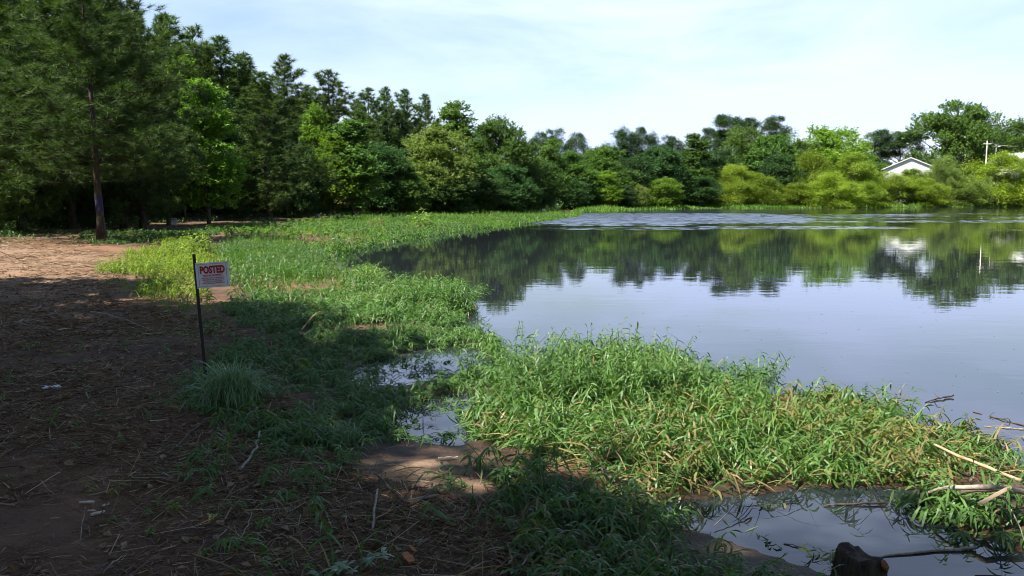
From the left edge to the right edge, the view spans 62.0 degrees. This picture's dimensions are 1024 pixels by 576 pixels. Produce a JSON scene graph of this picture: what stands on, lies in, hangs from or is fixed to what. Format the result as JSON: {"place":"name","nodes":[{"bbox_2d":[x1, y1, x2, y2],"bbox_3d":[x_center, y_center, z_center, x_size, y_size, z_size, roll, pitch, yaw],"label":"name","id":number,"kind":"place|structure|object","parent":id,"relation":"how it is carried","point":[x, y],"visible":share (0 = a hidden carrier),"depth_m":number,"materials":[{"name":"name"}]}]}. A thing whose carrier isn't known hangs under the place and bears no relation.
{"place":"outdoors","nodes":[
{"label":"outdoors","id":0,"kind":"place"},
{"bbox_2d":[0,202,1023,575],"bbox_3d":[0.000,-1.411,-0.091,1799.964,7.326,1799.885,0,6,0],"label":"ground","id":1,"kind":"structure","parent":0,"point":[24,516],"depth_m":5.22,"materials":[{"name":"soil"}]},
{"bbox_2d":[0,0,88,231],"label":"pine tree","id":2,"kind":"object","parent":1,"relation":"on","point":[9,199],"visible":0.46,"depth_m":32.94,"materials":[{"name":"green plant"}]},
{"bbox_2d":[0,0,125,231],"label":"pine tree","id":3,"kind":"object","parent":1,"relation":"on","point":[32,196],"visible":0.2,"depth_m":34.17,"materials":[{"name":"green plant"}]},
{"bbox_2d":[0,0,126,220],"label":"pine tree","id":4,"kind":"object","parent":1,"relation":"on","point":[41,189],"visible":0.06,"depth_m":38.22,"materials":[{"name":"green plant"}]},
{"bbox_2d":[0,0,159,228],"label":"pine tree","id":5,"kind":"object","parent":1,"relation":"on","point":[70,200],"visible":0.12,"depth_m":37.37,"materials":[{"name":"green plant"}]},
{"bbox_2d":[0,224,220,245],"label":"shade plants","id":6,"kind":"object","parent":1,"relation":"on","point":[149,235],"visible":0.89,"depth_m":32.05,"materials":[{"name":"green plant"}]},
{"bbox_2d":[0,0,221,240],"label":"front pine","id":7,"kind":"object","parent":1,"relation":"on","point":[65,43],"visible":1,"depth_m":28.91,"materials":[{"name":"green plant"}]},
{"bbox_2d":[36,0,190,227],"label":"pine tree","id":8,"kind":"object","parent":1,"relation":"on","point":[165,184],"visible":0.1,"depth_m":38.94,"materials":[{"name":"green plant"}]},
{"bbox_2d":[78,0,209,228],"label":"pine tree","id":9,"kind":"object","parent":1,"relation":"on","point":[151,184],"visible":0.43,"depth_m":38.06,"materials":[{"name":"green plant"}]},
{"bbox_2d":[93,235,230,313],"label":"yellow green grass","id":10,"kind":"structure","parent":1,"relation":"on","point":[156,258],"depth_m":17.66,"materials":[{"name":"plant"}]},
{"bbox_2d":[0,327,337,575],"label":"sparse seedlings","id":11,"kind":"object","parent":1,"relation":"on","point":[203,552],"visible":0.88,"depth_m":6.48,"materials":[{"name":"green plant"}]},
{"bbox_2d":[141,13,208,224],"bbox_3d":[-17.505,-8.512,43.176,3.899,10.730,3.940,-2,8,-26],"label":"pine tree","id":12,"kind":"object","parent":1,"relation":"on","point":[200,174],"visible":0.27,"depth_m":43.03,"materials":[{"name":"green plant"}]},
{"bbox_2d":[148,11,204,74],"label":"pine tree","id":13,"kind":"object","parent":1,"relation":"on","point":[189,42],"visible":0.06,"depth_m":54.51,"materials":[{"name":"green plant"}]},
{"bbox_2d":[156,53,213,218],"bbox_3d":[-19.428,-8.933,50.184,4.383,9.785,4.560,0,8,-3],"label":"maple tree","id":14,"kind":"object","parent":1,"relation":"on","point":[191,76],"visible":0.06,"depth_m":49.72,"materials":[{"name":"green plant"}]},
{"bbox_2d":[180,231,214,255],"bbox_3d":[-8.461,-1.146,22.763,0.918,0.748,1.542,-3,7,-29],"label":"leafy shrub","id":15,"kind":"object","parent":1,"relation":"on","point":[208,248],"visible":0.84,"depth_m":22.63,"materials":[{"name":"green plant"}]},
{"bbox_2d":[173,22,243,121],"bbox_3d":[-22.840,-12.331,61.181,7.108,13.216,6.727,-1,6,-23],"label":"pine tree","id":16,"kind":"object","parent":1,"relation":"on","point":[196,48],"visible":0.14,"depth_m":60.46,"materials":[{"name":"green plant"}]},
{"bbox_2d":[192,254,229,383],"bbox_3d":[-2.519,0.419,7.306,0.289,1.441,0.035,-5,5,-8],"label":"posted sign","id":17,"kind":"object","parent":1,"relation":"on","point":[211,274],"visible":0.99,"depth_m":7.25,"materials":[{"name":"white metal"}]},
{"bbox_2d":[162,77,260,224],"bbox_3d":[-16.458,-7.294,45.709,5.335,7.888,5.321,-5,7,-31],"label":"maple tree","id":18,"kind":"object","parent":1,"relation":"on","point":[223,176],"visible":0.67,"depth_m":44.95,"materials":[{"name":"green plant"}]},
{"bbox_2d":[196,83,259,210],"bbox_3d":[-20.160,-9.341,56.663,6.200,8.893,6.343,-4,7,-32],"label":"tree","id":19,"kind":"object","parent":1,"relation":"on","point":[229,100],"visible":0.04,"depth_m":56.26,"materials":[{"name":"green plant"}]},
{"bbox_2d":[168,355,293,416],"bbox_3d":[-2.278,0.785,6.805,1.114,0.522,1.022,4,7,33],"label":"grass clump","id":20,"kind":"object","parent":1,"relation":"on","point":[225,389],"visible":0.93,"depth_m":6.71,"materials":[{"name":"green plant"}]},
{"bbox_2d":[195,33,274,159],"bbox_3d":[-21.239,-12.245,62.762,8.049,12.881,8.252,-2,5,-11],"label":"pine tree","id":21,"kind":"object","parent":1,"relation":"on","point":[221,71],"visible":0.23,"depth_m":62.18,"materials":[{"name":"green plant"}]},
{"bbox_2d":[224,51,280,155],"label":"pine tree","id":22,"kind":"object","parent":1,"relation":"on","point":[252,67],"visible":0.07,"depth_m":64.32,"materials":[{"name":"green plant"}]},
{"bbox_2d":[219,83,285,177],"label":"tree","id":23,"kind":"object","parent":1,"relation":"on","point":[240,103],"visible":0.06,"depth_m":60.95,"materials":[{"name":"green plant"}]},
{"bbox_2d":[209,70,345,220],"bbox_3d":[-15.096,-8.881,53.321,8.059,9.379,7.975,3,7,32],"label":"pine tree","id":24,"kind":"object","parent":1,"relation":"on","point":[254,144],"visible":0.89,"depth_m":52.97,"materials":[{"name":"green plant"}]},
{"bbox_2d":[257,53,314,157],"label":"pine tree","id":25,"kind":"object","parent":1,"relation":"on","point":[280,71],"visible":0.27,"depth_m":70.26,"materials":[{"name":"green plant"}]},
{"bbox_2d":[213,234,364,298],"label":"tall grass","id":26,"kind":"structure","parent":1,"relation":"on","point":[291,275],"depth_m":17.64,"materials":[{"name":"green plant"}]},
{"bbox_2d":[269,140,325,217],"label":"broadleaf tree","id":27,"kind":"object","parent":1,"relation":"on","point":[305,204],"visible":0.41,"depth_m":59.12,"materials":[{"name":"green plant"}]},
{"bbox_2d":[297,100,332,214],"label":"maple tree","id":28,"kind":"object","parent":1,"relation":"on","point":[313,132],"visible":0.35,"depth_m":64.82,"materials":[{"name":"green plant"}]},
{"bbox_2d":[303,133,362,215],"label":"maple tree","id":29,"kind":"object","parent":1,"relation":"on","point":[332,147],"visible":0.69,"depth_m":60.83,"materials":[{"name":"green plant"}]},
{"bbox_2d":[298,68,369,156],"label":"pine tree","id":30,"kind":"object","parent":1,"relation":"on","point":[338,107],"visible":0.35,"depth_m":72.04,"materials":[{"name":"green plant"}]},
{"bbox_2d":[315,417,367,448],"bbox_3d":[-1.184,1.026,5.947,0.416,0.206,0.521,-2,6,-18],"label":"grass clump","id":31,"kind":"object","parent":1,"relation":"on","point":[359,433],"visible":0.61,"depth_m":5.97,"materials":[{"name":"green plant"}]},
{"bbox_2d":[207,260,492,333],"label":"sunlit weeds","id":32,"kind":"object","parent":1,"relation":"on","point":[435,300],"visible":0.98,"depth_m":12.75,"materials":[{"name":"green plant"}]},
{"bbox_2d":[307,547,395,575],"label":"drooping weed","id":33,"kind":"object","parent":1,"relation":"on","point":[339,566],"visible":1,"depth_m":3.75,"materials":[{"name":"green plant"}]},
{"bbox_2d":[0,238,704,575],"bbox_3d":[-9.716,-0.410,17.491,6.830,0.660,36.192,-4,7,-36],"label":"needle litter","id":34,"kind":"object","parent":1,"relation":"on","point":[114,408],"visible":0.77,"depth_m":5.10,"materials":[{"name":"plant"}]},
{"bbox_2d":[323,118,391,216],"bbox_3d":[-11.617,-8.744,62.293,5.699,7.298,5.930,-1,8,-7],"label":"maple tree","id":35,"kind":"object","parent":1,"relation":"on","point":[364,167],"visible":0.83,"depth_m":61.53,"materials":[{"name":"green plant"}]},
{"bbox_2d":[344,87,406,156],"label":"pine tree","id":36,"kind":"object","parent":1,"relation":"on","point":[367,116],"visible":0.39,"depth_m":78.62,"materials":[{"name":"green plant"}]},
{"bbox_2d":[359,140,415,213],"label":"broadleaf tree","id":37,"kind":"object","parent":1,"relation":"on","point":[392,165],"visible":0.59,"depth_m":68.55,"materials":[{"name":"green plant"}]},
{"bbox_2d":[370,86,410,157],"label":"pine tree","id":38,"kind":"object","parent":1,"relation":"on","point":[385,97],"visible":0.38,"depth_m":82.05,"materials":[{"name":"green plant"}]},
{"bbox_2d":[205,208,582,301],"bbox_3d":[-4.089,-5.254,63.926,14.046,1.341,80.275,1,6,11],"label":"bank grass","id":39,"kind":"structure","parent":1,"relation":"on","point":[541,212],"depth_m":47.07,"materials":[{"name":"green plant"}]},
{"bbox_2d":[370,171,436,212],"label":"broadleaf tree","id":40,"kind":"object","parent":1,"relation":"on","point":[415,182],"visible":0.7,"depth_m":69.52,"materials":[{"name":"green plant"}]},
{"bbox_2d":[385,89,425,211],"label":"pine tree","id":41,"kind":"object","parent":1,"relation":"on","point":[405,112],"visible":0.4,"depth_m":82.42,"materials":[{"name":"green plant"}]},
{"bbox_2d":[410,93,441,163],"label":"pine tree","id":42,"kind":"object","parent":1,"relation":"on","point":[427,111],"visible":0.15,"depth_m":85.91,"materials":[{"name":"green plant"}]},
{"bbox_2d":[397,122,485,212],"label":"willow tree","id":43,"kind":"object","parent":1,"relation":"on","point":[433,153],"visible":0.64,"depth_m":73.60,"materials":[{"name":"green plant"}]},
{"bbox_2d":[418,167,482,213],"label":"broadleaf tree","id":44,"kind":"object","parent":1,"relation":"on","point":[451,194],"visible":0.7,"depth_m":73.45,"materials":[{"name":"green plant"}]},
{"bbox_2d":[427,99,491,181],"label":"broadleaf tree","id":45,"kind":"object","parent":1,"relation":"on","point":[456,117],"visible":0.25,"depth_m":85.78,"materials":[{"name":"green plant"}]},
{"bbox_2d":[459,171,509,212],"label":"broadleaf tree","id":46,"kind":"object","parent":1,"relation":"on","point":[490,180],"visible":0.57,"depth_m":78.39,"materials":[{"name":"green plant"}]},
{"bbox_2d":[154,312,839,575],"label":"shaded weeds","id":47,"kind":"object","parent":1,"relation":"on","point":[374,340],"visible":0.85,"depth_m":5.18,"materials":[{"name":"green plant"}]},
{"bbox_2d":[0,198,995,228],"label":"undergrowth","id":48,"kind":"object","parent":1,"relation":"on","point":[346,212],"visible":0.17,"depth_m":51.06,"materials":[{"name":"green plant"}]},
{"bbox_2d":[469,114,536,207],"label":"broadleaf tree","id":49,"kind":"object","parent":1,"relation":"on","point":[507,143],"visible":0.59,"depth_m":87.47,"materials":[{"name":"green plant"}]},
{"bbox_2d":[485,164,545,212],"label":"broadleaf tree","id":50,"kind":"object","parent":1,"relation":"on","point":[508,175],"visible":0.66,"depth_m":82.55,"materials":[{"name":"green plant"}]},
{"bbox_2d":[503,136,554,209],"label":"broadleaf tree","id":51,"kind":"object","parent":1,"relation":"on","point":[536,172],"visible":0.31,"depth_m":92.52,"materials":[{"name":"green plant"}]},
{"bbox_2d":[523,156,567,209],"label":"broadleaf tree","id":52,"kind":"object","parent":1,"relation":"on","point":[549,166],"visible":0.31,"depth_m":96.31,"materials":[{"name":"green plant"}]},
{"bbox_2d":[537,138,575,208],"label":"broadleaf tree","id":53,"kind":"object","parent":1,"relation":"on","point":[549,150],"visible":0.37,"depth_m":114.08,"materials":[{"name":"green plant"}]},
{"bbox_2d":[104,228,1023,575],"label":"dead weed stems","id":54,"kind":"object","parent":1,"relation":"on","point":[588,448],"visible":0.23,"depth_m":5.56,"materials":[{"name":"plant"}]},
{"bbox_2d":[554,178,595,209],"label":"broadleaf tree","id":55,"kind":"object","parent":1,"relation":"on","point":[576,199],"visible":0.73,"depth_m":114.11,"materials":[{"name":"green plant"}]},
{"bbox_2d":[561,130,590,161],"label":"pine tree","id":56,"kind":"object","parent":1,"relation":"on","point":[572,145],"visible":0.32,"depth_m":147.64,"materials":[{"name":"green plant"}]},
{"bbox_2d":[560,151,596,199],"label":"broadleaf tree","id":57,"kind":"object","parent":1,"relation":"on","point":[576,168],"visible":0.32,"depth_m":121.78,"materials":[{"name":"green plant"}]},
{"bbox_2d":[578,167,612,205],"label":"broadleaf tree","id":58,"kind":"object","parent":1,"relation":"on","point":[593,175],"visible":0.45,"depth_m":125.84,"materials":[{"name":"green plant"}]},
{"bbox_2d":[592,170,624,205],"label":"broadleaf tree","id":59,"kind":"object","parent":1,"relation":"on","point":[611,191],"visible":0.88,"depth_m":125.41,"materials":[{"name":"green plant"}]},
{"bbox_2d":[574,143,645,205],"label":"broadleaf tree","id":60,"kind":"object","parent":1,"relation":"on","point":[605,161],"visible":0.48,"depth_m":133.16,"materials":[{"name":"green plant"}]},
{"bbox_2d":[604,184,640,207],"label":"broadleaf tree","id":61,"kind":"object","parent":1,"relation":"on","point":[628,200],"visible":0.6,"depth_m":128.20,"materials":[{"name":"green plant"}]},
{"bbox_2d":[601,124,644,164],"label":"pine tree","id":62,"kind":"object","parent":1,"relation":"on","point":[623,138],"visible":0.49,"depth_m":154.72,"materials":[{"name":"green plant"}]},
{"bbox_2d":[478,317,791,412],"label":"upright weeds","id":63,"kind":"object","parent":1,"relation":"on","point":[611,362],"visible":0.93,"depth_m":7.20,"materials":[{"name":"green plant"}]},
{"bbox_2d":[622,124,649,157],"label":"pine tree","id":64,"kind":"object","parent":1,"relation":"on","point":[636,140],"visible":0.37,"depth_m":155.35,"materials":[{"name":"green plant"}]},
{"bbox_2d":[615,154,657,205],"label":"broadleaf tree","id":65,"kind":"object","parent":1,"relation":"on","point":[639,163],"visible":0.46,"depth_m":139.02,"materials":[{"name":"green plant"}]},
{"bbox_2d":[630,143,696,198],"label":"broadleaf tree","id":66,"kind":"object","parent":1,"relation":"on","point":[667,156],"visible":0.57,"depth_m":145.07,"materials":[{"name":"green plant"}]},
{"bbox_2d":[645,176,685,206],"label":"lime shrub","id":67,"kind":"object","parent":1,"relation":"on","point":[667,195],"visible":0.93,"depth_m":137.16,"materials":[{"name":"green plant"}]},
{"bbox_2d":[675,133,720,202],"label":"broadleaf tree","id":68,"kind":"object","parent":1,"relation":"on","point":[697,145],"visible":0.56,"depth_m":152.55,"materials":[{"name":"green plant"}]},
{"bbox_2d":[677,175,726,205],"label":"broadleaf tree","id":69,"kind":"object","parent":1,"relation":"on","point":[706,190],"visible":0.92,"depth_m":146.88,"materials":[{"name":"green plant"}]},
{"bbox_2d":[700,125,724,151],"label":"pine tree","id":70,"kind":"object","parent":1,"relation":"on","point":[709,135],"visible":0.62,"depth_m":193.24,"materials":[{"name":"green plant"}]},
{"bbox_2d":[696,145,742,193],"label":"broadleaf tree","id":71,"kind":"object","parent":1,"relation":"on","point":[717,160],"visible":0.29,"depth_m":164.75,"materials":[{"name":"green plant"}]},
{"bbox_2d":[711,113,747,147],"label":"pine tree","id":72,"kind":"object","parent":1,"relation":"on","point":[722,121],"visible":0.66,"depth_m":190.89,"materials":[{"name":"green plant"}]},
{"bbox_2d":[448,366,1023,500],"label":"flattened weeds","id":73,"kind":"object","parent":1,"relation":"on","point":[557,428],"visible":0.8,"depth_m":5.80,"materials":[{"name":"green plant"}]},
{"bbox_2d":[711,163,763,205],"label":"willow tree","id":74,"kind":"object","parent":1,"relation":"on","point":[731,172],"visible":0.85,"depth_m":152.90,"materials":[{"name":"green plant"}]},
{"bbox_2d":[717,122,770,173],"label":"broadleaf tree","id":75,"kind":"object","parent":1,"relation":"on","point":[738,142],"visible":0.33,"depth_m":174.10,"materials":[{"name":"green plant"}]},
{"bbox_2d":[724,170,786,206],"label":"willow tree","id":76,"kind":"object","parent":1,"relation":"on","point":[770,197],"visible":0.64,"depth_m":154.67,"materials":[{"name":"green plant"}]},
{"bbox_2d":[737,132,806,183],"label":"broadleaf tree","id":77,"kind":"object","parent":1,"relation":"on","point":[781,141],"visible":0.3,"depth_m":171.52,"materials":[{"name":"green plant"}]},
{"bbox_2d":[755,113,799,145],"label":"pine tree","id":78,"kind":"object","parent":1,"relation":"on","point":[771,125],"visible":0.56,"depth_m":198.00,"materials":[{"name":"green plant"}]},
{"bbox_2d":[751,152,809,202],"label":"broadleaf tree","id":79,"kind":"object","parent":1,"relation":"on","point":[777,168],"visible":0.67,"depth_m":161.59,"materials":[{"name":"green plant"}]},
{"bbox_2d":[770,175,814,205],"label":"willow tree","id":80,"kind":"object","parent":1,"relation":"on","point":[796,190],"visible":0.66,"depth_m":158.77,"materials":[{"name":"green plant"}]},
{"bbox_2d":[573,202,1023,212],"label":"shore reeds","id":81,"kind":"object","parent":1,"relation":"on","point":[597,208],"visible":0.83,"depth_m":147.76,"materials":[{"name":"green plant"}]},
{"bbox_2d":[792,149,842,205],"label":"willow tree","id":82,"kind":"object","parent":1,"relation":"on","point":[810,158],"visible":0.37,"depth_m":164.84,"materials":[{"name":"green plant"}]},
{"bbox_2d":[800,169,866,207],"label":"willow tree","id":83,"kind":"object","parent":1,"relation":"on","point":[830,190],"visible":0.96,"depth_m":156.97,"materials":[{"name":"green plant"}]},
{"bbox_2d":[794,122,878,179],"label":"broadleaf tree","id":84,"kind":"object","parent":1,"relation":"on","point":[831,144],"visible":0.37,"depth_m":175.91,"materials":[{"name":"green plant"}]},
{"bbox_2d":[827,150,887,203],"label":"willow tree","id":85,"kind":"object","parent":1,"relation":"on","point":[859,167],"visible":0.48,"depth_m":169.07,"materials":[{"name":"green plant"}]},
{"bbox_2d":[830,542,888,575],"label":"tree stump","id":86,"kind":"object","parent":1,"relation":"on","point":[850,559],"visible":0.99,"depth_m":3.87,"materials":[{"name":"brown wood"}]},
{"bbox_2d":[849,181,891,207],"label":"willow tree","id":87,"kind":"object","parent":1,"relation":"on","point":[875,194],"visible":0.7,"depth_m":162.30,"materials":[{"name":"green plant"}]},
{"bbox_2d":[857,127,900,157],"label":"pine tree","id":88,"kind":"object","parent":1,"relation":"on","point":[878,139],"visible":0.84,"depth_m":207.07,"materials":[{"name":"green plant"}]},
{"bbox_2d":[867,170,915,205],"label":"willow tree","id":89,"kind":"object","parent":1,"relation":"on","point":[895,182],"visible":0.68,"depth_m":168.56,"materials":[{"name":"green plant"}]},
{"bbox_2d":[880,131,928,162],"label":"pine tree","id":90,"kind":"object","parent":1,"relation":"on","point":[898,148],"visible":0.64,"depth_m":209.34,"materials":[{"name":"green plant"}]},
{"bbox_2d":[882,157,936,201],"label":"white house","id":91,"kind":"structure","parent":1,"relation":"on","point":[910,162],"depth_m":181.76,"materials":[{"name":"white paint"}]},
{"bbox_2d":[891,167,934,203],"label":"willow tree","id":92,"kind":"object","parent":1,"relation":"on","point":[914,172],"visible":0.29,"depth_m":174.38,"materials":[{"name":"green plant"}]},
{"bbox_2d":[897,177,957,206],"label":"willow tree","id":93,"kind":"object","parent":1,"relation":"on","point":[925,191],"visible":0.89,"depth_m":169.22,"materials":[{"name":"green plant"}]},
{"bbox_2d":[922,158,956,205],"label":"willow tree","id":94,"kind":"object","parent":1,"relation":"on","point":[939,178],"visible":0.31,"depth_m":175.24,"materials":[{"name":"green plant"}]},
{"bbox_2d":[921,155,969,204],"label":"willow tree","id":95,"kind":"object","parent":1,"relation":"on","point":[955,172],"visible":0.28,"depth_m":177.41,"materials":[{"name":"green plant"}]},
{"bbox_2d":[881,440,1023,552],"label":"grass","id":96,"kind":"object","parent":1,"relation":"on","point":[972,512],"visible":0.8,"depth_m":4.65,"materials":[{"name":"green plant"}]},
{"bbox_2d":[924,484,1023,495],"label":"fallen branch","id":97,"kind":"object","parent":96,"relation":"on","point":[985,487],"visible":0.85,"depth_m":4.61,"materials":[{"name":"beige wood"}]},
{"bbox_2d":[894,98,1011,182],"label":"spreading tree","id":98,"kind":"object","parent":1,"relation":"on","point":[971,130],"visible":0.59,"depth_m":197.57,"materials":[{"name":"green plant"}]},
{"bbox_2d":[945,174,994,206],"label":"willow tree","id":99,"kind":"object","parent":1,"relation":"on","point":[971,187],"visible":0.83,"depth_m":175.06,"materials":[{"name":"green plant"}]},
{"bbox_2d":[958,150,1023,206],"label":"willow tree","id":100,"kind":"object","parent":1,"relation":"on","point":[1004,161],"visible":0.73,"depth_m":179.41,"materials":[{"name":"green plant"}]},
{"bbox_2d":[992,113,1023,154],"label":"broadleaf tree","id":101,"kind":"object","parent":1,"relation":"on","point":[1010,142],"visible":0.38,"depth_m":196.17,"materials":[{"name":"green plant"}]},
{"bbox_2d":[37,0,1023,165],"label":"sky","id":102,"kind":"structure","parent":0,"point":[592,68],"materials":[{"name":"blue"}]},
{"bbox_2d":[301,207,1023,575],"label":"water","id":103,"kind":"structure","parent":0,"point":[835,297],"depth_m":13.62,"materials":[{"name":"blue liquid"}]},
{"bbox_2d":[291,291,1022,549],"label":"floating leaves","id":104,"kind":"object","parent":103,"relation":"on","point":[444,436],"visible":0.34,"depth_m":7.45,"materials":[{"name":"green plant"}]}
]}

